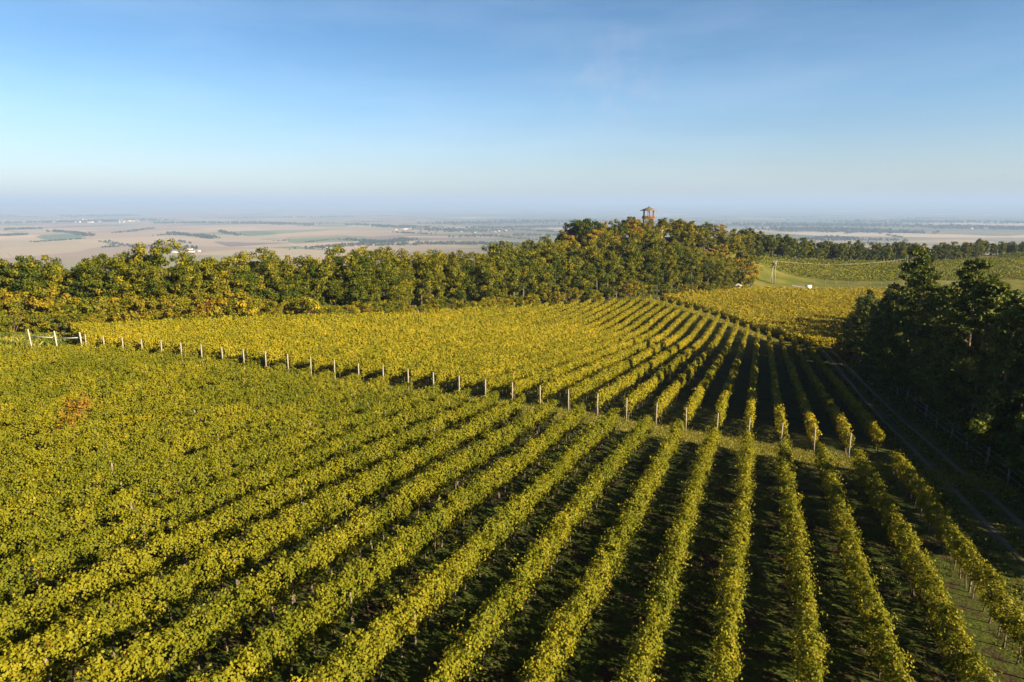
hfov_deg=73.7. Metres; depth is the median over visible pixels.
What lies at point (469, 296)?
oak tree
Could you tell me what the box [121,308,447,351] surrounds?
vine row
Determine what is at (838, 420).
vine row
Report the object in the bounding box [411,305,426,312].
shrub
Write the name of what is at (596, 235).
deciduous tree
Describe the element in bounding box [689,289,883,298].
vine row
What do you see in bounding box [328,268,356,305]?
oak tree
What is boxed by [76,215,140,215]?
woods
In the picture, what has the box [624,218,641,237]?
deciduous tree
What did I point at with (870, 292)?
pine tree
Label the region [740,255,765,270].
deciduous tree
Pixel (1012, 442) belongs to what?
tree
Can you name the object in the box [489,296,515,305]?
shrub
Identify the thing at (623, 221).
deciduous tree
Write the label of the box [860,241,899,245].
woods
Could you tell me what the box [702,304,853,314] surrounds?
vine row
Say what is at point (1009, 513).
dirt track
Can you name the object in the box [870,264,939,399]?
pine tree
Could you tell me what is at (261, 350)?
vine row
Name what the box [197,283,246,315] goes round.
shrub
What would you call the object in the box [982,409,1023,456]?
pine tree
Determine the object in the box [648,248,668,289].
oak tree
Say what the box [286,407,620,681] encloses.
vine row
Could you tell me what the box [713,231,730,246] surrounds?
deciduous tree
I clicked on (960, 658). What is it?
vine row
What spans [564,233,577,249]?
deciduous tree
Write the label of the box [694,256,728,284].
oak tree
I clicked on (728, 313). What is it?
vine row
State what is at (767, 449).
grass
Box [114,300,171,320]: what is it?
shrub
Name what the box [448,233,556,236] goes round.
woods
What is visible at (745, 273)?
deciduous tree
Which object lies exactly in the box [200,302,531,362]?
vine row
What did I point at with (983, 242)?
broadleaf tree
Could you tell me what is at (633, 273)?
oak tree
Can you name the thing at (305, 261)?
oak tree
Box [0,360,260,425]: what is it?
vine row
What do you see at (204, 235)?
woods
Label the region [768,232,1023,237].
field
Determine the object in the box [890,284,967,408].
pine tree
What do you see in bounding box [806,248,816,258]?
broadleaf tree
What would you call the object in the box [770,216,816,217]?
woods
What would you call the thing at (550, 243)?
oak tree
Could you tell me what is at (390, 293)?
oak tree
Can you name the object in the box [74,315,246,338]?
vine row
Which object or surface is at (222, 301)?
shrub
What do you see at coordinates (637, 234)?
deciduous tree
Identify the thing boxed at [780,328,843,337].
vine row
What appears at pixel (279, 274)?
oak tree
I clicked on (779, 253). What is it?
broadleaf tree
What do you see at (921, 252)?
pine tree
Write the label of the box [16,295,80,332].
shrub
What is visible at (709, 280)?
oak tree
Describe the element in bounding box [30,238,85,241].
woods
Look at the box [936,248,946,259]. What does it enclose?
broadleaf tree
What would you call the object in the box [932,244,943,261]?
broadleaf tree
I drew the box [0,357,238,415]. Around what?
vine row
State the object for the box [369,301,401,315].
shrub
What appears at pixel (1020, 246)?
broadleaf tree
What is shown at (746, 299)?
vine row
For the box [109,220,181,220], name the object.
woods
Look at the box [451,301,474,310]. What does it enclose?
shrub
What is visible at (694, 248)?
oak tree
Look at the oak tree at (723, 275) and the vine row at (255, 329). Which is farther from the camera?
the oak tree at (723, 275)
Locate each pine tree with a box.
[839,314,852,344]
[840,311,856,344]
[841,299,870,357]
[846,298,873,360]
[849,296,863,323]
[852,304,879,356]
[853,290,902,381]
[855,299,897,371]
[860,289,875,302]
[865,296,901,377]
[866,246,942,389]
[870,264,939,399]
[873,295,922,388]
[879,295,929,387]
[883,288,893,297]
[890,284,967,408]
[898,286,969,410]
[910,288,988,420]
[913,258,1016,429]
[917,276,1022,423]
[946,303,1023,445]
[963,281,1016,377]
[972,292,1023,366]
[974,308,1023,419]
[978,303,1023,411]
[980,326,1023,420]
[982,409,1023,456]
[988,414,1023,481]
[1001,401,1023,432]
[1005,288,1022,299]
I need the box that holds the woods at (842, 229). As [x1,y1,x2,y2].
[745,226,939,233]
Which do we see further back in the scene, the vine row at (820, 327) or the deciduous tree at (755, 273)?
the deciduous tree at (755, 273)
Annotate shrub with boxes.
[0,288,21,325]
[0,295,32,326]
[0,295,55,331]
[0,306,38,331]
[2,299,10,304]
[5,287,70,331]
[5,312,54,332]
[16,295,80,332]
[38,299,89,332]
[38,311,82,332]
[40,297,106,330]
[60,293,128,320]
[62,298,109,321]
[66,312,104,333]
[79,298,130,323]
[97,304,149,322]
[107,295,167,322]
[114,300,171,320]
[129,297,188,319]
[140,300,191,320]
[154,295,209,319]
[164,294,209,319]
[173,296,216,318]
[189,290,222,318]
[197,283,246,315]
[202,293,248,317]
[206,296,262,317]
[228,297,273,314]
[236,302,273,315]
[256,299,287,314]
[272,306,293,315]
[285,296,326,316]
[311,305,344,314]
[331,304,359,313]
[334,305,347,313]
[349,300,372,312]
[355,303,378,312]
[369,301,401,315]
[382,301,415,311]
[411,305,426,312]
[421,299,445,311]
[422,304,438,311]
[425,297,457,310]
[446,300,463,309]
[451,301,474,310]
[465,300,481,308]
[479,295,504,306]
[481,297,500,307]
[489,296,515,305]
[501,295,519,307]
[503,297,525,306]
[510,295,525,306]
[524,294,540,304]
[525,297,536,305]
[542,289,563,304]
[542,297,552,306]
[550,292,566,303]
[561,289,577,302]
[566,288,582,302]
[578,290,595,299]
[580,288,595,300]
[593,290,603,299]
[598,285,622,299]
[603,291,617,299]
[617,286,636,297]
[619,279,639,296]
[622,285,640,296]
[634,284,653,295]
[644,284,657,295]
[654,282,671,292]
[660,286,670,294]
[676,283,697,291]
[676,284,693,291]
[694,281,713,290]
[715,284,733,291]
[831,343,842,352]
[835,345,845,355]
[837,344,860,360]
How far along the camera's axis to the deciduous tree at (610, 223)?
267.95 m
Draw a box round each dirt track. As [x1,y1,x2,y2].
[817,345,1023,565]
[827,345,1023,528]
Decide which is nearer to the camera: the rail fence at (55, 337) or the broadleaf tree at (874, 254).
the rail fence at (55, 337)
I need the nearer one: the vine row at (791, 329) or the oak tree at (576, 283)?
the vine row at (791, 329)
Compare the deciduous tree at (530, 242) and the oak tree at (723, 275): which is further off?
the deciduous tree at (530, 242)
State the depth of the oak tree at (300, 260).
135.38 m
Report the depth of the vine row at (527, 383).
80.43 m
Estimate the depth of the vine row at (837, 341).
155.55 m
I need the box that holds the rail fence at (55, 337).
[27,329,82,347]
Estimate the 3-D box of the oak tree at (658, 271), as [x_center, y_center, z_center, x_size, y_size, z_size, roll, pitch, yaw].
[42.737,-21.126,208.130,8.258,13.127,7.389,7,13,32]
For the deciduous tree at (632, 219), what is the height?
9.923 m
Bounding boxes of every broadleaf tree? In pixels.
[737,228,755,245]
[751,233,764,250]
[754,236,766,250]
[762,234,778,256]
[764,234,777,256]
[770,234,781,252]
[774,239,787,257]
[776,237,783,257]
[778,235,796,255]
[778,242,791,257]
[785,238,798,258]
[791,242,804,257]
[797,237,809,258]
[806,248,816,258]
[807,241,815,259]
[813,241,825,260]
[814,247,821,259]
[820,240,830,259]
[825,241,832,259]
[832,243,848,261]
[837,243,848,261]
[839,241,854,260]
[851,243,865,260]
[859,247,871,260]
[867,245,883,260]
[868,249,879,260]
[878,247,887,262]
[881,243,895,260]
[892,242,899,260]
[896,241,907,261]
[905,242,914,260]
[909,243,927,259]
[928,250,937,259]
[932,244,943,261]
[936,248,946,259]
[940,244,952,259]
[951,245,962,258]
[952,248,961,258]
[961,242,978,257]
[961,244,971,258]
[972,245,983,257]
[973,238,984,256]
[976,240,988,254]
[989,245,997,255]
[998,243,1006,253]
[1006,244,1013,252]
[1011,244,1019,251]
[1018,241,1023,251]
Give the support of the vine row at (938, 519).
on the ground at (766, 606)
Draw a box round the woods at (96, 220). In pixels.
[0,218,174,223]
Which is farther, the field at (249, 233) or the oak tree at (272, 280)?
the field at (249, 233)
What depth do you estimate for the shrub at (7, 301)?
91.08 m
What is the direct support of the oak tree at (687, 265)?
on the ground at (766, 606)
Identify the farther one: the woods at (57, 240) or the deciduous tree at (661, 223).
the woods at (57, 240)
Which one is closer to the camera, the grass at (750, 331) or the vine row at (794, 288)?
the grass at (750, 331)
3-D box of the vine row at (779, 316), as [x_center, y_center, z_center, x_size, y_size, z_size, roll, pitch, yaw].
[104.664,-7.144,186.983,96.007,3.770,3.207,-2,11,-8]
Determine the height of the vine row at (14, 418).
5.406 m
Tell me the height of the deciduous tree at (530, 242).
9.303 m
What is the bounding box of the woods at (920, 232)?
[886,230,921,233]
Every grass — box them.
[0,330,149,350]
[238,369,1020,500]
[642,297,828,350]
[814,346,1023,613]
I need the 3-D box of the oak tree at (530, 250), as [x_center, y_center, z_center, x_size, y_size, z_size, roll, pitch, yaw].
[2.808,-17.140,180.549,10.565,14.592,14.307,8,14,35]
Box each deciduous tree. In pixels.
[516,243,528,252]
[521,239,537,248]
[535,236,551,250]
[541,234,555,247]
[560,234,574,243]
[563,218,603,238]
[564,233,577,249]
[573,232,589,248]
[586,232,599,243]
[589,228,606,246]
[606,220,617,230]
[607,219,629,238]
[608,235,621,249]
[614,229,628,239]
[617,220,627,235]
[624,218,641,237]
[625,216,635,226]
[626,228,643,239]
[628,233,644,242]
[633,228,649,243]
[643,218,653,228]
[643,224,660,240]
[654,219,669,236]
[654,226,664,239]
[663,217,671,232]
[668,228,683,242]
[673,218,687,229]
[675,224,686,238]
[680,222,696,242]
[680,222,697,240]
[683,231,697,245]
[693,225,702,239]
[696,230,710,250]
[698,221,713,235]
[704,249,718,255]
[705,230,716,248]
[708,223,715,236]
[713,224,726,236]
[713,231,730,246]
[713,243,730,259]
[717,230,732,242]
[723,238,740,257]
[728,246,749,259]
[728,258,744,270]
[729,228,740,238]
[735,235,746,247]
[735,261,753,283]
[735,266,752,287]
[738,244,758,262]
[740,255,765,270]
[742,235,755,249]
[747,265,759,286]
[751,246,766,260]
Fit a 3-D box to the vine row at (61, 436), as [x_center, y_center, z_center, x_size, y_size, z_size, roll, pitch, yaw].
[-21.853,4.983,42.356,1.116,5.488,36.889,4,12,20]
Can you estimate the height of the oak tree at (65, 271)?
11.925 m
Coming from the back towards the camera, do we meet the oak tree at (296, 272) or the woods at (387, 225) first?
the woods at (387, 225)
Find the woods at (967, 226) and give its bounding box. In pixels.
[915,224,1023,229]
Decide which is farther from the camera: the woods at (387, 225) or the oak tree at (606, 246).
the woods at (387, 225)
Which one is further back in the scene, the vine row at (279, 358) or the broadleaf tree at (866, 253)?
the broadleaf tree at (866, 253)
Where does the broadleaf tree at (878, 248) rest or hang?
on the ground at (766, 606)
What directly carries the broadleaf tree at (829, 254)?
on the ground at (766, 606)
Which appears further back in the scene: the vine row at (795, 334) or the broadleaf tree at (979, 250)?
the broadleaf tree at (979, 250)
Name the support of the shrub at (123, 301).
on the ground at (766, 606)
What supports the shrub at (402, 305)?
on the ground at (766, 606)
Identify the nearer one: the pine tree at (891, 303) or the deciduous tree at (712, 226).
the pine tree at (891, 303)
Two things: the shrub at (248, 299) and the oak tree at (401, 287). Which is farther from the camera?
the oak tree at (401, 287)
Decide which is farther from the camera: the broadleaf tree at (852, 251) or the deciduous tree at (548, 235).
the broadleaf tree at (852, 251)
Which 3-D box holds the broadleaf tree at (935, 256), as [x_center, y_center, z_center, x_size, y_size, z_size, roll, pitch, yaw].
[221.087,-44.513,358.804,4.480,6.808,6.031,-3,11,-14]
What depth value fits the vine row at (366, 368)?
85.93 m
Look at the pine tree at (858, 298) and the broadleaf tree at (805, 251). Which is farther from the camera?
the broadleaf tree at (805, 251)
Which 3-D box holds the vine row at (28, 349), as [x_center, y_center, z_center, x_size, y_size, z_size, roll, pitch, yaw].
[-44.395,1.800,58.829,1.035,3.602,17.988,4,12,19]
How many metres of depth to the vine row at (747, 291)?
219.61 m
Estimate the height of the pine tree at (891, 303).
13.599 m
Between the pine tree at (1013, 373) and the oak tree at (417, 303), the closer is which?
the pine tree at (1013, 373)
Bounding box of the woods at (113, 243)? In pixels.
[98,240,142,246]
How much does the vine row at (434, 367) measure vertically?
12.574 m
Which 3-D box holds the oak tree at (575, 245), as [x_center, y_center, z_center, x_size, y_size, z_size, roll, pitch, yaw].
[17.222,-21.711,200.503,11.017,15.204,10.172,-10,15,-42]
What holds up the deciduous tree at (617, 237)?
on the ground at (766, 606)
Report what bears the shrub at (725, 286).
on the ground at (766, 606)
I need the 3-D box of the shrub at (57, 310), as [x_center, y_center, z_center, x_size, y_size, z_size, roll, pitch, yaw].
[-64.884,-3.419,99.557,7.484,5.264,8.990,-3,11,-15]
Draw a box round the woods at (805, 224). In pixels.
[711,222,953,228]
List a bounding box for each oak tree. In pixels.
[0,254,61,327]
[0,258,22,299]
[4,255,49,331]
[32,263,71,330]
[45,257,71,287]
[61,266,101,302]
[68,258,106,290]
[77,253,142,303]
[93,252,147,298]
[95,251,165,292]
[107,264,147,301]
[123,257,156,298]
[126,265,201,301]
[127,238,188,298]
[158,265,181,297]
[169,252,220,291]
[170,263,210,300]
[195,259,230,296]
[209,255,260,294]
[215,253,254,301]
[231,266,265,303]
[232,246,276,297]
[251,255,299,297]
[251,260,290,306]
[257,263,282,306]
[264,257,297,299]
[271,276,300,312]
[282,262,325,311]
[287,270,313,310]
[289,255,320,299]
[291,263,341,312]
[301,255,322,300]
[307,257,341,309]
[321,243,351,308]
[322,255,351,306]
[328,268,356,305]
[341,250,381,308]
[348,245,377,283]
[351,267,385,308]
[358,249,385,266]
[368,251,395,264]
[368,257,403,301]
[370,246,419,277]
[374,261,402,305]
[383,253,414,303]
[389,270,412,302]
[394,265,428,307]
[407,253,448,310]
[409,251,428,306]
[413,252,443,308]
[413,258,464,299]
[426,248,452,297]
[432,257,456,303]
[439,272,463,306]
[440,254,477,301]
[446,249,501,300]
[455,260,477,301]
[466,253,485,301]
[475,264,500,300]
[480,259,509,300]
[481,251,510,283]
[482,242,520,261]
[487,240,532,288]
[495,257,520,297]
[496,248,543,298]
[499,254,526,295]
[512,251,537,300]
[518,255,548,297]
[529,254,554,303]
[533,240,579,291]
[535,246,559,289]
[544,253,567,290]
[556,255,575,300]
[558,253,589,289]
[560,242,580,254]
[566,248,583,293]
[571,259,596,291]
[577,252,605,290]
[578,246,617,292]
[579,239,598,258]
[597,230,622,282]
[597,254,616,286]
[597,255,626,290]
[614,253,629,290]
[615,236,643,259]
[619,255,643,285]
[621,249,642,283]
[628,230,665,249]
[632,253,662,285]
[642,240,659,257]
[642,251,664,287]
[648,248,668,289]
[658,245,672,284]
[661,241,684,254]
[661,254,678,283]
[666,244,686,286]
[669,251,696,284]
[679,246,703,287]
[680,239,689,249]
[684,245,706,278]
[686,256,707,282]
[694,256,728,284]
[702,257,720,285]
[712,261,731,285]
[719,260,733,287]
[724,257,741,287]
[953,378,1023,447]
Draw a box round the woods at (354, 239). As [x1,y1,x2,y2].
[338,237,387,242]
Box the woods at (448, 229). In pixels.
[372,224,514,232]
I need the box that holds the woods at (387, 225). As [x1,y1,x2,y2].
[345,223,404,227]
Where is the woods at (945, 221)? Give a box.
[787,219,1023,223]
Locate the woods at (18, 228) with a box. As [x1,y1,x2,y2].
[4,227,42,229]
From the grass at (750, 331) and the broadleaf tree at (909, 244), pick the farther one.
the broadleaf tree at (909, 244)
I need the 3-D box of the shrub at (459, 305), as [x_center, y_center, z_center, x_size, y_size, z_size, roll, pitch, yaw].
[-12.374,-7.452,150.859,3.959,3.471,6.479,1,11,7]
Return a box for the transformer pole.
[769,261,777,283]
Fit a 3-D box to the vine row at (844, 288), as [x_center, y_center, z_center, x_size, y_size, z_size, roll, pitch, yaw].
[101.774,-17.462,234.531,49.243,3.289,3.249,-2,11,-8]
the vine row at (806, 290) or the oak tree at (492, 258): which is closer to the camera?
the oak tree at (492, 258)
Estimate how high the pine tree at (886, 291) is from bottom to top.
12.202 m
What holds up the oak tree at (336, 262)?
on the ground at (766, 606)
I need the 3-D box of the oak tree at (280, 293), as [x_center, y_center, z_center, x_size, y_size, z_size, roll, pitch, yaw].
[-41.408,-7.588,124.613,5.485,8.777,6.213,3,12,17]
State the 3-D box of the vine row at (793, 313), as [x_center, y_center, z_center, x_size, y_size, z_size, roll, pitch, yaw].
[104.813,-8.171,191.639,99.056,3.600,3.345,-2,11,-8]
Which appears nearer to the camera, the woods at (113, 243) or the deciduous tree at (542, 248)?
the deciduous tree at (542, 248)
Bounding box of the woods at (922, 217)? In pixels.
[888,216,958,218]
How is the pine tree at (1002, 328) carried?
on the ground at (766, 606)
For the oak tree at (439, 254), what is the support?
on the ground at (766, 606)
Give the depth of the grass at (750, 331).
168.69 m
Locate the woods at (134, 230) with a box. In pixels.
[111,227,154,232]
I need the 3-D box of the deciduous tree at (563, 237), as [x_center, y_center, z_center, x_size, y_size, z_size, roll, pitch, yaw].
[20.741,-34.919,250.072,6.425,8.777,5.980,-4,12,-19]
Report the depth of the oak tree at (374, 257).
144.92 m
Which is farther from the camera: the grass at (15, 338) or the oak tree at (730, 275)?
the oak tree at (730, 275)
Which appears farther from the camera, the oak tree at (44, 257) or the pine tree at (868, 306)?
the pine tree at (868, 306)
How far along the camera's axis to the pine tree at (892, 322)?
92.24 m
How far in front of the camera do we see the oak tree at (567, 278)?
182.48 m
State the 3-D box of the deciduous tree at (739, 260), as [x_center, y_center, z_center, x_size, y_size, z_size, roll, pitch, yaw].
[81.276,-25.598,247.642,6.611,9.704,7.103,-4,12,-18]
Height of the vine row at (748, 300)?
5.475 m
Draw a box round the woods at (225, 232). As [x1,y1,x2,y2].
[218,229,244,235]
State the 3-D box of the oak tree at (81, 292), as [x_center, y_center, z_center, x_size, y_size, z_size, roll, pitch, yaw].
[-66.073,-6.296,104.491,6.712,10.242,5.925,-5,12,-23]
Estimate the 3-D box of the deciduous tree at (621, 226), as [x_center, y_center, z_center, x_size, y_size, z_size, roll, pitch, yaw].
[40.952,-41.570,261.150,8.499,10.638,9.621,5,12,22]
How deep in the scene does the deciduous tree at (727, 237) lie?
272.84 m
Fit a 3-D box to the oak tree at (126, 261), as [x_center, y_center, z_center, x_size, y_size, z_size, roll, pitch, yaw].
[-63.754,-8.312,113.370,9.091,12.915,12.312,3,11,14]
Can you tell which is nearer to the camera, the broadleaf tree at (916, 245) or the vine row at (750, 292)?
the vine row at (750, 292)
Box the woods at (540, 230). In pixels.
[518,229,563,231]
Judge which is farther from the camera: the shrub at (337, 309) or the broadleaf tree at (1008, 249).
the broadleaf tree at (1008, 249)
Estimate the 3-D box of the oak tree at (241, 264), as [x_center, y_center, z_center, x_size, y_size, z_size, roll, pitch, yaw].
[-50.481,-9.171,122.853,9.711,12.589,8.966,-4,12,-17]
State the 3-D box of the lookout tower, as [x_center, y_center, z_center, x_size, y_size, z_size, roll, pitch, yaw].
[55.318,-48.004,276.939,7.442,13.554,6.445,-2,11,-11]
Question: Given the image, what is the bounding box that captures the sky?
[0,0,1023,203]
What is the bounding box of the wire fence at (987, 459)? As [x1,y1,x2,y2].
[851,356,1022,486]
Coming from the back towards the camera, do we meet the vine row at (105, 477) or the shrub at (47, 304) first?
the shrub at (47, 304)
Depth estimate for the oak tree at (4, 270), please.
101.04 m
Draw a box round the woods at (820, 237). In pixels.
[798,235,838,238]
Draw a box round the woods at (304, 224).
[292,223,319,224]
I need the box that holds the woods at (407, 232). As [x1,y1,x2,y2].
[392,231,436,233]
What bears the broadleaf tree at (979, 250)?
on the ground at (766, 606)
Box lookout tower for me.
[640,207,656,228]
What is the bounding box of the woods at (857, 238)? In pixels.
[785,237,907,241]
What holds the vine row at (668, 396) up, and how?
on the ground at (766, 606)
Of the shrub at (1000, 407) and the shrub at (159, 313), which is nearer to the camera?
the shrub at (1000, 407)
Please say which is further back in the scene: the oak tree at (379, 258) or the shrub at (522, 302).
the shrub at (522, 302)
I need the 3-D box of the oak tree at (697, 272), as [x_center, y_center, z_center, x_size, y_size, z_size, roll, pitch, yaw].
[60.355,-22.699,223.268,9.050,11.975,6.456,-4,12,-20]
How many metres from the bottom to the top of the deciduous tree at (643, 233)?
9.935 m
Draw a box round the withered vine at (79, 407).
[60,391,102,433]
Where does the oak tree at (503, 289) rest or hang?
on the ground at (766, 606)
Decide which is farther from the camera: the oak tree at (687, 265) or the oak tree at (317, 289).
the oak tree at (687, 265)
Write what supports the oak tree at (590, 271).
on the ground at (766, 606)
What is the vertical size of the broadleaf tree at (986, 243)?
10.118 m
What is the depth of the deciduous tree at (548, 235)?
249.83 m
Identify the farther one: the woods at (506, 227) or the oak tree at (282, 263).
the woods at (506, 227)
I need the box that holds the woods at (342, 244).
[289,242,380,249]
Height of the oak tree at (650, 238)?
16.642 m
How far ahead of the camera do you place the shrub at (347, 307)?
123.95 m
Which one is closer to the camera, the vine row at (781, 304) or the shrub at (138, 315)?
the shrub at (138, 315)
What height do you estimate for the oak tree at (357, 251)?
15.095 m
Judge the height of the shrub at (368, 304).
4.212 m
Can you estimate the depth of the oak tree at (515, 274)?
166.93 m
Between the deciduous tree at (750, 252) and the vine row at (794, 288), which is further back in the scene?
the deciduous tree at (750, 252)
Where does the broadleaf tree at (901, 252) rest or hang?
on the ground at (766, 606)
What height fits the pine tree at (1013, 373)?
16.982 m
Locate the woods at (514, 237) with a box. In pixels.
[493,235,537,239]
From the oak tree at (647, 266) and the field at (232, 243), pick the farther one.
the field at (232, 243)
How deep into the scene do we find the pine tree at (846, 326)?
142.00 m
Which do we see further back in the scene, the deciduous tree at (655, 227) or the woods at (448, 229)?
the woods at (448, 229)
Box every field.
[8,229,46,231]
[35,234,83,239]
[215,238,290,245]
[237,231,275,235]
[381,237,527,239]
[405,236,476,236]
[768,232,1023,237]
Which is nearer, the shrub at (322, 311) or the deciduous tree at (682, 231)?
the shrub at (322, 311)
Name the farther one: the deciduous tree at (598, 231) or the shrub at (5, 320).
the deciduous tree at (598, 231)
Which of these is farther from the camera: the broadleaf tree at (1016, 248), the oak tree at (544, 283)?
the broadleaf tree at (1016, 248)
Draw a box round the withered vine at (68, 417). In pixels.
[54,404,96,433]
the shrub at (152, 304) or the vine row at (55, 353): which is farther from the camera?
the shrub at (152, 304)
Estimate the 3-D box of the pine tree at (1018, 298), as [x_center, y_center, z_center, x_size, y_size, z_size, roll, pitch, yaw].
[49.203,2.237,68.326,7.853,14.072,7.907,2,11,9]
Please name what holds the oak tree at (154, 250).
on the ground at (766, 606)
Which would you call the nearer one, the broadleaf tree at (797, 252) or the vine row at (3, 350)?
the vine row at (3, 350)
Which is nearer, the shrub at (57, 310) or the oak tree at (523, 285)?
the shrub at (57, 310)
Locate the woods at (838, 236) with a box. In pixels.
[823,236,852,237]
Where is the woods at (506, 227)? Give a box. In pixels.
[465,223,611,228]
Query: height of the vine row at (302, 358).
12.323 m
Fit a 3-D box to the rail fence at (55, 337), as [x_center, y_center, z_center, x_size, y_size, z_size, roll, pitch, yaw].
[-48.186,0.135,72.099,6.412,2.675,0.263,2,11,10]
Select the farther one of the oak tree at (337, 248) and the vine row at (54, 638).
the oak tree at (337, 248)
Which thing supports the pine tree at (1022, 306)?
on the ground at (766, 606)
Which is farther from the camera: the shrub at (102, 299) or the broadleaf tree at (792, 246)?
the broadleaf tree at (792, 246)
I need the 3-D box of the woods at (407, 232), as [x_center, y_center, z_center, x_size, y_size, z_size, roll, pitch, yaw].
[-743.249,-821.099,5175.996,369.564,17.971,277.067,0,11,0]
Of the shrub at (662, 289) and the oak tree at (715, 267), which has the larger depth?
the oak tree at (715, 267)
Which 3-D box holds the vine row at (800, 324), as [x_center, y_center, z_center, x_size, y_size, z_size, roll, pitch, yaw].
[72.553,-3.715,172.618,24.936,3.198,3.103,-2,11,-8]
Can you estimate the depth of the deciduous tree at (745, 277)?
239.02 m
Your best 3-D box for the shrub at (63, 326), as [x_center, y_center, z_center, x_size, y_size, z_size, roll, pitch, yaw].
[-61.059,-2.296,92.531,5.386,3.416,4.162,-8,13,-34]
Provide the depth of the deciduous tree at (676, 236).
265.91 m
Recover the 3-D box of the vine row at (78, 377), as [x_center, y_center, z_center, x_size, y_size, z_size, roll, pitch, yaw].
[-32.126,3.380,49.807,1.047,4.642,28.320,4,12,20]
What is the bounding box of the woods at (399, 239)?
[356,237,417,243]
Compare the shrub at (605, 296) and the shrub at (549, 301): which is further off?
the shrub at (605, 296)
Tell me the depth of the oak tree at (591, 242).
207.35 m
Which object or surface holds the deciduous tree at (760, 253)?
on the ground at (766, 606)
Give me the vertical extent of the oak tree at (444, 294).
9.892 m
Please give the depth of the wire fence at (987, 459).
62.42 m
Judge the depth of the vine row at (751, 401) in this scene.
71.98 m
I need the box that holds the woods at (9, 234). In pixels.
[0,233,28,235]
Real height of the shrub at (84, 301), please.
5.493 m
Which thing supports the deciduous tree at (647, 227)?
on the ground at (766, 606)
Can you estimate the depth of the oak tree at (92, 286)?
103.29 m
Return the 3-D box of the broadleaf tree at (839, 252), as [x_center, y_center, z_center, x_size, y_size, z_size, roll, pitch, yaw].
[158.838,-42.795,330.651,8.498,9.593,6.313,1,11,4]
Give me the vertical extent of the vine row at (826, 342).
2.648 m
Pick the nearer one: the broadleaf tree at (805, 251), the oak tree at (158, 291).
the oak tree at (158, 291)
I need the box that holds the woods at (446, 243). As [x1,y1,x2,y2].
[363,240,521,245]
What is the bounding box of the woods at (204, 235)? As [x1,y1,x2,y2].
[166,231,219,238]
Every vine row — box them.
[0,341,92,362]
[0,342,115,369]
[0,343,24,359]
[0,345,135,374]
[0,347,148,379]
[0,349,175,389]
[0,351,197,395]
[0,354,217,402]
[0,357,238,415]
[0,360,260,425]
[0,362,286,442]
[0,365,311,456]
[0,369,335,477]
[0,372,361,485]
[0,375,389,510]
[0,380,413,546]
[0,384,441,566]
[0,386,470,613]
[0,390,499,647]
[0,393,529,681]
[59,399,558,681]
[70,318,170,332]
[72,317,210,334]
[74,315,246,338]
[77,313,275,339]
[80,313,311,340]
[81,312,344,347]
[84,310,383,346]
[102,310,418,347]
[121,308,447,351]
[140,306,476,353]
[160,305,496,356]
[179,304,515,360]
[185,402,592,681]
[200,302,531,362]
[221,302,548,359]
[242,301,563,367]
[264,300,577,366]
[285,299,590,372]
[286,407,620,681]
[310,298,604,374]
[333,297,616,378]
[357,296,628,382]
[380,295,640,383]
[402,295,650,388]
[423,414,654,681]
[431,297,659,392]
[457,299,667,391]
[483,301,675,396]
[509,303,685,399]
[513,419,688,681]
[536,306,693,403]
[566,309,702,410]
[594,310,710,415]
[611,426,722,681]
[623,313,720,419]
[652,317,729,425]
[662,293,880,305]
[668,293,878,303]
[669,295,875,306]
[676,290,882,301]
[676,298,873,308]
[683,321,738,430]
[684,290,884,300]
[686,300,850,310]
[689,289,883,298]
[693,289,898,296]
[693,301,856,311]
[702,288,882,294]
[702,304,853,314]
[703,430,758,681]
[709,288,961,296]
[710,306,854,316]
[712,324,748,429]
[717,287,955,293]
[718,309,852,317]
[724,311,851,319]
[728,286,953,292]
[730,313,848,321]
[734,287,887,291]
[735,314,846,323]
[742,317,845,325]
[743,286,872,290]
[743,327,759,431]
[748,319,845,326]
[753,286,830,289]
[753,321,841,330]
[759,322,843,331]
[765,325,843,333]
[767,331,787,440]
[773,326,841,336]
[774,433,832,681]
[779,335,821,451]
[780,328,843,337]
[786,330,842,339]
[791,338,854,457]
[794,333,841,342]
[803,333,843,343]
[804,339,886,453]
[811,441,917,681]
[812,336,835,345]
[848,447,1002,681]
[889,449,1023,678]
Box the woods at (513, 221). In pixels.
[418,219,618,224]
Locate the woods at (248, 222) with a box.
[150,221,295,224]
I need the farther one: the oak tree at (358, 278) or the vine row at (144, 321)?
the oak tree at (358, 278)
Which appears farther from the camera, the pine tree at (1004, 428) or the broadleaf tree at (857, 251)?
the broadleaf tree at (857, 251)
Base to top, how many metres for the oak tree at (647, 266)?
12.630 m
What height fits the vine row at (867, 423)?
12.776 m
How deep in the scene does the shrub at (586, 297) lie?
183.93 m
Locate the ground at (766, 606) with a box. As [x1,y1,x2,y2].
[0,202,1023,681]
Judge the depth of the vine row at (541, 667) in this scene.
25.46 m
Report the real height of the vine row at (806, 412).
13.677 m
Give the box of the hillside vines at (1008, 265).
[714,237,1023,280]
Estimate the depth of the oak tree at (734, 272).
231.48 m
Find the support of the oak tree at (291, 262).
on the ground at (766, 606)
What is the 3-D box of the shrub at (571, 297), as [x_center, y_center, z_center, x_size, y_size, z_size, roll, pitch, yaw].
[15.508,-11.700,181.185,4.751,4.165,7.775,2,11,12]
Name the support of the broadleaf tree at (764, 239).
on the ground at (766, 606)
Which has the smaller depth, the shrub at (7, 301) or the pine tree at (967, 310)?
the pine tree at (967, 310)
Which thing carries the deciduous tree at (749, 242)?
on the ground at (766, 606)

